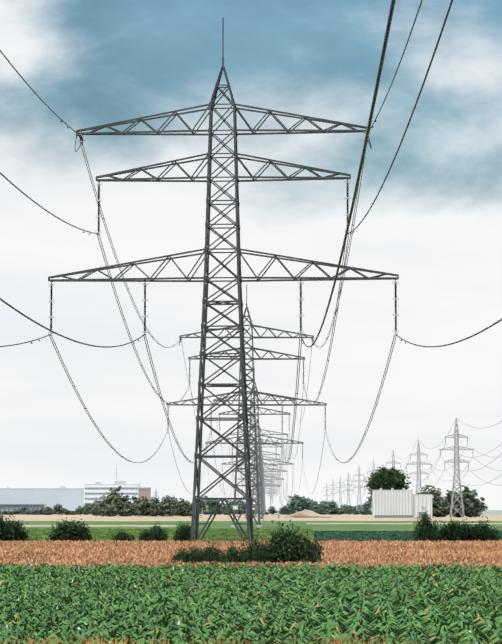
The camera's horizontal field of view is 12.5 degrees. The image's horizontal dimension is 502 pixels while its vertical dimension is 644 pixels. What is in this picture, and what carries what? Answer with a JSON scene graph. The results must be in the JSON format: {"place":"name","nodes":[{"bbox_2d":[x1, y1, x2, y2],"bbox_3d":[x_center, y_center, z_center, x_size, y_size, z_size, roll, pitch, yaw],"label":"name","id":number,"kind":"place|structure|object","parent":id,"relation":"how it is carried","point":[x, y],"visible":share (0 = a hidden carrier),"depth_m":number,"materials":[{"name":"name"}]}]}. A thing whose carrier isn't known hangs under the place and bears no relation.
{"place":"outdoors","nodes":[
{"label":"outdoors","id":0,"kind":"place"},
{"bbox_2d":[0,486,83,514],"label":"warehouse building","id":1,"kind":"structure","parent":0,"point":[32,499],"depth_m":2040.30,"materials":[{"name":"grey"}]},
{"bbox_2d":[22,525,175,526],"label":"field track","id":2,"kind":"structure","parent":0,"point":[99,525],"depth_m":635.13,"materials":[{"name":"beige soil"}]},
{"bbox_2d":[84,463,139,514],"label":"office building","id":3,"kind":"structure","parent":0,"point":[95,491],"depth_m":2041.82,"materials":[{"name":"white"}]},
{"bbox_2d":[138,487,150,499],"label":"building","id":4,"kind":"structure","parent":0,"point":[144,491],"depth_m":2042.22,"materials":[{"name":"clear brick"}]},
{"bbox_2d":[21,528,315,542],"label":"meadow","id":5,"kind":"structure","parent":0,"point":[219,534],"depth_m":371.58,"materials":[{"name":"green plant"}]},
{"bbox_2d":[0,559,501,643],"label":"corn field","id":6,"kind":"structure","parent":0,"point":[305,604],"depth_m":80.23,"materials":[{"name":"green plant"}]},
{"bbox_2d":[0,540,501,571],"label":"wheat field","id":7,"kind":"structure","parent":0,"point":[71,553],"depth_m":181.91,"materials":[{"name":"brown plant"}]},
{"bbox_2d":[0,0,501,509],"label":"sky","id":8,"kind":"structure","parent":0,"point":[434,222],"materials":[{"name":"white"}]},
{"bbox_2d":[3,515,501,520],"bbox_3d":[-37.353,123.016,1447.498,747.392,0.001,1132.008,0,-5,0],"label":"stubble field","id":9,"kind":"structure","parent":0,"point":[203,518],"depth_m":1149.21,"materials":[{"name":"plant"}]},
{"bbox_2d":[42,506,53,514],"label":"bush","id":10,"kind":"object","parent":9,"relation":"on","point":[48,510],"visible":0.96,"depth_m":1846.24,"materials":[{"name":"green plant"}]},
{"bbox_2d":[52,504,63,514],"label":"tree","id":11,"kind":"object","parent":9,"relation":"on","point":[58,509],"visible":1,"depth_m":1831.46,"materials":[{"name":"green plant"}]},
{"bbox_2d":[63,509,69,514],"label":"bush","id":12,"kind":"object","parent":9,"relation":"on","point":[66,512],"visible":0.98,"depth_m":1924.29,"materials":[{"name":"green plant"}]},
{"bbox_2d":[74,505,89,515],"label":"bush","id":13,"kind":"object","parent":9,"relation":"on","point":[79,510],"visible":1,"depth_m":1741.51,"materials":[{"name":"green plant"}]},
{"bbox_2d":[89,500,100,512],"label":"tree","id":14,"kind":"object","parent":9,"relation":"on","point":[91,506],"visible":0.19,"depth_m":1774.70,"materials":[{"name":"green plant"}]},
{"bbox_2d":[89,505,101,515],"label":"tree","id":15,"kind":"object","parent":9,"relation":"on","point":[95,510],"visible":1,"depth_m":1478.46,"materials":[{"name":"green plant"}]},
{"bbox_2d":[97,501,105,510],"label":"tree","id":16,"kind":"object","parent":9,"relation":"on","point":[100,505],"visible":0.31,"depth_m":1527.48,"materials":[{"name":"green plant"}]},
{"bbox_2d":[98,494,115,505],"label":"tree","id":17,"kind":"object","parent":9,"relation":"on","point":[107,498],"visible":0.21,"depth_m":1771.14,"materials":[{"name":"green plant"}]},
{"bbox_2d":[102,503,119,516],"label":"tree","id":18,"kind":"object","parent":9,"relation":"on","point":[111,510],"visible":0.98,"depth_m":1478.39,"materials":[{"name":"green plant"}]},
{"bbox_2d":[105,486,129,503],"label":"tree","id":19,"kind":"object","parent":9,"relation":"on","point":[113,492],"visible":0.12,"depth_m":1778.69,"materials":[{"name":"green plant"}]},
{"bbox_2d":[112,495,126,515],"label":"tree","id":20,"kind":"object","parent":9,"relation":"on","point":[118,503],"visible":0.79,"depth_m":1496.99,"materials":[{"name":"green plant"}]},
{"bbox_2d":[121,503,140,516],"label":"tree","id":21,"kind":"object","parent":9,"relation":"on","point":[129,510],"visible":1,"depth_m":1479.48,"materials":[{"name":"green plant"}]},
{"bbox_2d":[125,495,151,514],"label":"tree","id":22,"kind":"object","parent":9,"relation":"on","point":[139,504],"visible":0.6,"depth_m":1503.02,"materials":[{"name":"green plant"}]},
{"bbox_2d":[143,500,158,515],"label":"tree","id":23,"kind":"object","parent":9,"relation":"on","point":[146,511],"visible":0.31,"depth_m":1503.07,"materials":[{"name":"green plant"}]},
{"bbox_2d":[148,504,159,515],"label":"tree","id":24,"kind":"object","parent":9,"relation":"on","point":[154,509],"visible":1,"depth_m":1480.94,"materials":[{"name":"green plant"}]},
{"bbox_2d":[155,502,171,516],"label":"tree","id":25,"kind":"object","parent":9,"relation":"on","point":[164,509],"visible":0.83,"depth_m":1488.73,"materials":[{"name":"green plant"}]},
{"bbox_2d":[159,495,178,515],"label":"tree","id":26,"kind":"object","parent":9,"relation":"on","point":[166,500],"visible":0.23,"depth_m":1493.88,"materials":[{"name":"green plant"}]},
{"bbox_2d":[168,504,179,515],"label":"tree","id":27,"kind":"object","parent":9,"relation":"on","point":[175,510],"visible":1,"depth_m":1485.01,"materials":[{"name":"green plant"}]},
{"bbox_2d":[179,506,188,515],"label":"tree","id":28,"kind":"object","parent":9,"relation":"on","point":[183,512],"visible":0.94,"depth_m":1498.65,"materials":[{"name":"green plant"}]},
{"bbox_2d":[177,498,191,508],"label":"tree","id":29,"kind":"object","parent":9,"relation":"on","point":[183,503],"visible":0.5,"depth_m":1505.11,"materials":[{"name":"green plant"}]},
{"bbox_2d":[205,367,303,520],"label":"pylon","id":30,"kind":"object","parent":9,"relation":"on","point":[259,457],"visible":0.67,"depth_m":925.57,"materials":[{"name":"metal"}]},
{"bbox_2d":[168,341,324,493],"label":"power lines","id":31,"kind":"object","parent":30,"relation":"attached to","point":[281,444],"visible":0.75,"depth_m":634.55,"materials":[{"name":"grey metal"}]},
{"bbox_2d":[206,412,302,495],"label":"power lines","id":32,"kind":"object","parent":30,"relation":"attached to","point":[241,476],"visible":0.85,"depth_m":1014.57,"materials":[{"name":"grey metal"}]},
{"bbox_2d":[222,411,293,517],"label":"pylon","id":33,"kind":"object","parent":9,"relation":"on","point":[273,464],"visible":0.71,"depth_m":1259.32,"materials":[{"name":"metal"}]},
{"bbox_2d":[232,441,287,515],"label":"pylon","id":34,"kind":"object","parent":9,"relation":"on","point":[264,470],"visible":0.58,"depth_m":1627.91,"materials":[{"name":"metal"}]},
{"bbox_2d":[223,446,292,502],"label":"power lines","id":35,"kind":"object","parent":34,"relation":"attached to","point":[273,481],"visible":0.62,"depth_m":1336.24,"materials":[{"name":"grey metal"}]},
{"bbox_2d":[232,448,286,499],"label":"power lines","id":36,"kind":"object","parent":34,"relation":"attached to","point":[277,479],"visible":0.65,"depth_m":1760.05,"materials":[{"name":"grey metal"}]},
{"bbox_2d":[237,452,283,514],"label":"pylon","id":37,"kind":"object","parent":9,"relation":"on","point":[264,477],"visible":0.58,"depth_m":1951.71,"materials":[{"name":"metal"}]},
{"bbox_2d":[276,509,287,514],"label":"hedge","id":38,"kind":"object","parent":9,"relation":"on","point":[282,511],"visible":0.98,"depth_m":1963.35,"materials":[{"name":"green plant"}]},
{"bbox_2d":[283,509,331,517],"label":"dirt mound","id":39,"kind":"object","parent":9,"relation":"on","point":[304,513],"visible":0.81,"depth_m":1289.00,"materials":[{"name":"beige soil"}]},
{"bbox_2d":[315,508,324,513],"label":"hedge","id":40,"kind":"object","parent":9,"relation":"on","point":[317,511],"visible":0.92,"depth_m":1952.91,"materials":[{"name":"green plant"}]},
{"bbox_2d":[364,465,410,499],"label":"tree","id":41,"kind":"object","parent":9,"relation":"on","point":[386,479],"visible":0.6,"depth_m":1411.81,"materials":[{"name":"green plant"}]},
{"bbox_2d":[386,451,403,471],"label":"transmission tower","id":42,"kind":"structure","parent":9,"relation":"on","point":[393,463],"depth_m":1967.13,"materials":[{"name":"silver metal"}]},
{"bbox_2d":[372,488,432,517],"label":"ribbed shed","id":43,"kind":"structure","parent":9,"relation":"on","point":[393,503],"depth_m":1246.69,"materials":[{"name":"grey metal"}]},
{"bbox_2d":[406,440,431,493],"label":"transmission tower","id":44,"kind":"structure","parent":9,"relation":"on","point":[418,464],"depth_m":1627.61,"materials":[{"name":"silver metal"}]},
{"bbox_2d":[417,485,447,516],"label":"tree","id":45,"kind":"object","parent":9,"relation":"on","point":[435,495],"visible":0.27,"depth_m":1315.79,"materials":[{"name":"green plant"}]},
{"bbox_2d":[432,496,461,516],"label":"tree","id":46,"kind":"object","parent":9,"relation":"on","point":[443,507],"visible":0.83,"depth_m":1311.49,"materials":[{"name":"green plant"}]},
{"bbox_2d":[444,489,459,516],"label":"tree","id":47,"kind":"object","parent":9,"relation":"on","point":[449,495],"visible":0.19,"depth_m":1323.97,"materials":[{"name":"green plant"}]},
{"bbox_2d":[439,418,473,517],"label":"transmission tower","id":48,"kind":"structure","parent":9,"relation":"on","point":[457,447],"depth_m":1288.61,"materials":[{"name":"silver metal"}]},
{"bbox_2d":[341,419,501,500],"bbox_3d":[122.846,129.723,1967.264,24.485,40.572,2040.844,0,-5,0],"label":"power lines","id":49,"kind":"object","parent":48,"relation":"attached to","point":[440,470],"visible":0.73,"depth_m":1339.18,"materials":[{"name":"grey"}]},
{"bbox_2d":[449,505,467,516],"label":"bush","id":50,"kind":"object","parent":9,"relation":"on","point":[459,515],"visible":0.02,"depth_m":1331.08,"materials":[{"name":"green plant"}]},
{"bbox_2d":[457,485,484,516],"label":"tree","id":51,"kind":"object","parent":9,"relation":"on","point":[471,503],"visible":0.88,"depth_m":1322.42,"materials":[{"name":"green plant"}]},
{"bbox_2d":[471,504,488,516],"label":"tree","id":52,"kind":"object","parent":9,"relation":"on","point":[484,507],"visible":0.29,"depth_m":1354.05,"materials":[{"name":"green plant"}]},
{"bbox_2d":[10,521,501,530],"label":"green field","id":53,"kind":"structure","parent":0,"point":[325,527],"depth_m":679.69,"materials":[{"name":"green plant"}]},
{"bbox_2d":[199,510,501,514],"bbox_3d":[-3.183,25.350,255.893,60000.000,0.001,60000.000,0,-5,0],"label":"ground","id":54,"kind":"structure","parent":0,"point":[492,512],"depth_m":2731.55,"materials":[{"name":"beige soil"}]},
{"bbox_2d":[12,509,23,514],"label":"hedge","id":55,"kind":"object","parent":54,"relation":"on","point":[17,511],"visible":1,"depth_m":1971.15,"materials":[{"name":"green plant"}]},
{"bbox_2d":[199,500,205,509],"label":"tree","id":56,"kind":"object","parent":54,"relation":"on","point":[202,506],"visible":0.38,"depth_m":3039.37,"materials":[{"name":"green plant"}]},
{"bbox_2d":[203,497,219,510],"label":"tree","id":57,"kind":"object","parent":54,"relation":"on","point":[211,504],"visible":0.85,"depth_m":2748.14,"materials":[{"name":"green plant"}]},
{"bbox_2d":[48,17,398,540],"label":"pylon","id":58,"kind":"object","parent":54,"relation":"on","point":[200,456],"visible":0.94,"depth_m":258.52,"materials":[{"name":"metal"}]},
{"bbox_2d":[0,0,501,347],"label":"conductors near span","id":59,"kind":"object","parent":58,"relation":"attached to","point":[386,37],"visible":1,"depth_m":127.47,"materials":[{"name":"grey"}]},
{"bbox_2d":[221,500,233,510],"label":"tree","id":60,"kind":"object","parent":54,"relation":"on","point":[231,503],"visible":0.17,"depth_m":3132.72,"materials":[{"name":"green plant"}]},
{"bbox_2d":[166,284,326,527],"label":"pylon","id":61,"kind":"object","parent":54,"relation":"on","point":[252,404],"visible":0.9,"depth_m":567.16,"materials":[{"name":"metal"}]},
{"bbox_2d":[49,139,395,462],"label":"power lines","id":62,"kind":"object","parent":61,"relation":"attached to","point":[338,297],"visible":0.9,"depth_m":308.14,"materials":[{"name":"grey metal"}]},
{"bbox_2d":[85,218,376,462],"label":"bundle spacers","id":63,"kind":"object","parent":62,"relation":"attached to","point":[295,393],"visible":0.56,"depth_m":350.26,"materials":[{"name":"grey metal"}]},
{"bbox_2d":[251,475,277,511],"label":"pylon","id":64,"kind":"object","parent":54,"relation":"on","point":[267,488],"visible":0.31,"depth_m":3038.59,"materials":[{"name":"metal"}]},
{"bbox_2d":[250,467,280,510],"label":"pylon","id":65,"kind":"object","parent":54,"relation":"on","point":[265,482],"visible":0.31,"depth_m":2330.78,"materials":[{"name":"metal"}]},
{"bbox_2d":[238,470,283,506],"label":"power lines","id":66,"kind":"object","parent":65,"relation":"attached to","point":[270,491],"visible":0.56,"depth_m":2076.83,"materials":[{"name":"grey metal"}]},
{"bbox_2d":[252,470,278,496],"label":"pylon","id":67,"kind":"object","parent":54,"relation":"on","point":[267,484],"visible":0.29,"depth_m":2659.34,"materials":[{"name":"metal"}]},
{"bbox_2d":[279,505,291,512],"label":"tree","id":68,"kind":"object","parent":54,"relation":"on","point":[285,508],"visible":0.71,"depth_m":3162.07,"materials":[{"name":"green plant"}]},
{"bbox_2d":[286,494,300,510],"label":"tree","id":69,"kind":"object","parent":54,"relation":"on","point":[292,505],"visible":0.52,"depth_m":3029.27,"materials":[{"name":"green plant"}]},
{"bbox_2d":[295,496,312,510],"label":"tree","id":70,"kind":"object","parent":54,"relation":"on","point":[302,503],"visible":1,"depth_m":2740.30,"materials":[{"name":"green plant"}]},
{"bbox_2d":[310,499,318,511],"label":"tree","id":71,"kind":"object","parent":54,"relation":"on","point":[313,503],"visible":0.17,"depth_m":3010.30,"materials":[{"name":"green plant"}]},
{"bbox_2d":[315,501,327,509],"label":"tree","id":72,"kind":"object","parent":54,"relation":"on","point":[320,502],"visible":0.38,"depth_m":2943.54,"materials":[{"name":"green plant"}]},
{"bbox_2d":[320,502,328,512],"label":"tree","id":73,"kind":"object","parent":54,"relation":"on","point":[323,505],"visible":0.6,"depth_m":2915.10,"materials":[{"name":"green plant"}]},
{"bbox_2d":[321,482,330,500],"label":"transmission tower","id":74,"kind":"structure","parent":54,"relation":"on","point":[326,492],"depth_m":3999.95,"materials":[{"name":"silver metal"}]},
{"bbox_2d":[324,500,337,509],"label":"tree","id":75,"kind":"object","parent":54,"relation":"on","point":[332,504],"visible":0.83,"depth_m":2725.00,"materials":[{"name":"green plant"}]},
{"bbox_2d":[327,508,338,514],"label":"hedge","id":76,"kind":"object","parent":54,"relation":"on","point":[333,511],"visible":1,"depth_m":1982.63,"materials":[{"name":"green plant"}]},
{"bbox_2d":[327,481,338,499],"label":"transmission tower","id":77,"kind":"structure","parent":54,"relation":"on","point":[332,485],"depth_m":3661.45,"materials":[{"name":"silver metal"}]},
{"bbox_2d":[334,477,344,506],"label":"transmission tower","id":78,"kind":"structure","parent":54,"relation":"on","point":[339,491],"depth_m":3321.83,"materials":[{"name":"silver metal"}]},
{"bbox_2d":[339,509,351,514],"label":"hedge","id":79,"kind":"object","parent":54,"relation":"on","point":[349,512],"visible":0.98,"depth_m":1975.85,"materials":[{"name":"green plant"}]},
{"bbox_2d":[341,473,354,505],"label":"transmission tower","id":80,"kind":"structure","parent":54,"relation":"on","point":[348,494],"depth_m":2983.05,"materials":[{"name":"silver metal"}]},
{"bbox_2d":[343,505,359,512],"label":"tree","id":81,"kind":"object","parent":54,"relation":"on","point":[349,506],"visible":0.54,"depth_m":2876.08,"materials":[{"name":"green plant"}]},
{"bbox_2d":[351,467,365,511],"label":"transmission tower","id":82,"kind":"structure","parent":54,"relation":"on","point":[360,487],"depth_m":2644.17,"materials":[{"name":"silver metal"}]},
{"bbox_2d":[356,505,364,512],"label":"tree","id":83,"kind":"object","parent":54,"relation":"on","point":[359,508],"visible":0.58,"depth_m":2824.09,"materials":[{"name":"green plant"}]},
{"bbox_2d":[362,502,368,510],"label":"tree","id":84,"kind":"object","parent":54,"relation":"on","point":[365,504],"visible":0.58,"depth_m":2997.80,"materials":[{"name":"green plant"}]},
{"bbox_2d":[365,496,371,508],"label":"tree","id":85,"kind":"object","parent":54,"relation":"on","point":[369,502],"visible":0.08,"depth_m":2913.93,"materials":[{"name":"green plant"}]},
{"bbox_2d":[366,461,377,509],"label":"transmission tower","id":86,"kind":"structure","parent":54,"relation":"on","point":[374,471],"depth_m":2305.92,"materials":[{"name":"silver metal"}]},
{"bbox_2d":[306,523,501,523],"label":"field track","id":87,"kind":"structure","parent":0,"point":[390,523],"depth_m":728.08,"materials":[{"name":"beige soil"}]},
{"bbox_2d":[312,530,501,541],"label":"beet field","id":88,"kind":"structure","parent":0,"point":[355,535],"depth_m":345.20,"materials":[{"name":"green plant"}]},
{"label":"green field","id":89,"kind":"structure","parent":0,"visible":0},
{"bbox_2d":[0,514,31,541],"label":"bush","id":90,"kind":"object","parent":89,"relation":"on","point":[12,531],"visible":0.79,"depth_m":274.31,"materials":[{"name":"green plant"}]},
{"bbox_2d":[46,517,92,541],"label":"bush","id":91,"kind":"object","parent":89,"relation":"on","point":[73,531],"visible":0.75,"depth_m":268.55,"materials":[{"name":"green plant"}]},
{"bbox_2d":[111,526,136,541],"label":"bush","id":92,"kind":"object","parent":89,"relation":"on","point":[122,536],"visible":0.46,"depth_m":272.44,"materials":[{"name":"green plant"}]},
{"bbox_2d":[139,528,149,540],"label":"bush","id":93,"kind":"object","parent":89,"relation":"on","point":[141,538],"visible":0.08,"depth_m":283.45,"materials":[{"name":"green plant"}]},
{"bbox_2d":[139,522,169,541],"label":"bush","id":94,"kind":"object","parent":89,"relation":"on","point":[156,533],"visible":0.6,"depth_m":277.30,"materials":[{"name":"green plant"}]},
{"bbox_2d":[171,522,194,540],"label":"bush","id":95,"kind":"object","parent":89,"relation":"on","point":[184,532],"visible":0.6,"depth_m":279.13,"materials":[{"name":"green plant"}]},
{"label":"wheat field ground","id":96,"kind":"structure","parent":0,"visible":0},
{"bbox_2d":[170,542,184,563],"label":"bush","id":97,"kind":"object","parent":96,"relation":"on","point":[176,557],"visible":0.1,"depth_m":151.98,"materials":[{"name":"green plant"}]},
{"bbox_2d":[179,543,209,563],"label":"bush","id":98,"kind":"object","parent":96,"relation":"on","point":[195,555],"visible":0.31,"depth_m":148.08,"materials":[{"name":"green plant"}]},
{"bbox_2d":[202,535,223,562],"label":"bush","id":99,"kind":"object","parent":96,"relation":"on","point":[212,554],"visible":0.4,"depth_m":149.94,"materials":[{"name":"green plant"}]},
{"bbox_2d":[215,539,253,564],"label":"bush","id":100,"kind":"object","parent":96,"relation":"on","point":[232,555],"visible":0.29,"depth_m":146.97,"materials":[{"name":"green plant"}]},
{"bbox_2d":[1,541,493,566],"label":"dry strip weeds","id":101,"kind":"object","parent":96,"relation":"on","point":[236,547],"visible":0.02,"depth_m":180.60,"materials":[{"name":"plant"}]},
{"bbox_2d":[237,534,259,560],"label":"bush","id":102,"kind":"object","parent":96,"relation":"on","point":[250,548],"visible":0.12,"depth_m":150.94,"materials":[{"name":"green plant"}]},
{"bbox_2d":[250,538,277,563],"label":"bush","id":103,"kind":"object","parent":96,"relation":"on","point":[259,555],"visible":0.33,"depth_m":149.10,"materials":[{"name":"green plant"}]},
{"bbox_2d":[264,513,321,563],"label":"bush","id":104,"kind":"object","parent":96,"relation":"on","point":[287,549],"visible":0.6,"depth_m":149.57,"materials":[{"name":"green plant"}]},
{"bbox_2d":[300,531,323,560],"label":"bush","id":105,"kind":"object","parent":96,"relation":"on","point":[318,547],"visible":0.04,"depth_m":153.37,"materials":[{"name":"green plant"}]},
{"label":"green beet field","id":106,"kind":"object","parent":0,"visible":0},
{"bbox_2d":[412,505,438,542],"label":"bush","id":107,"kind":"object","parent":106,"relation":"on","point":[427,530],"visible":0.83,"depth_m":265.80,"materials":[{"name":"green plant"}]},
{"bbox_2d":[437,518,476,541],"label":"bush","id":108,"kind":"object","parent":106,"relation":"on","point":[451,531],"visible":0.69,"depth_m":282.28,"materials":[{"name":"green plant"}]},
{"bbox_2d":[459,516,501,540],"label":"bush","id":109,"kind":"object","parent":106,"relation":"on","point":[485,533],"visible":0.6,"depth_m":282.18,"materials":[{"name":"green plant"}]},
{"label":"corn field soil","id":110,"kind":"structure","parent":0,"visible":0},
{"bbox_2d":[2,634,498,643],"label":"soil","id":111,"kind":"structure","parent":110,"relation":"on","point":[93,642],"depth_m":56.58,"materials":[{"name":"brown soil"}]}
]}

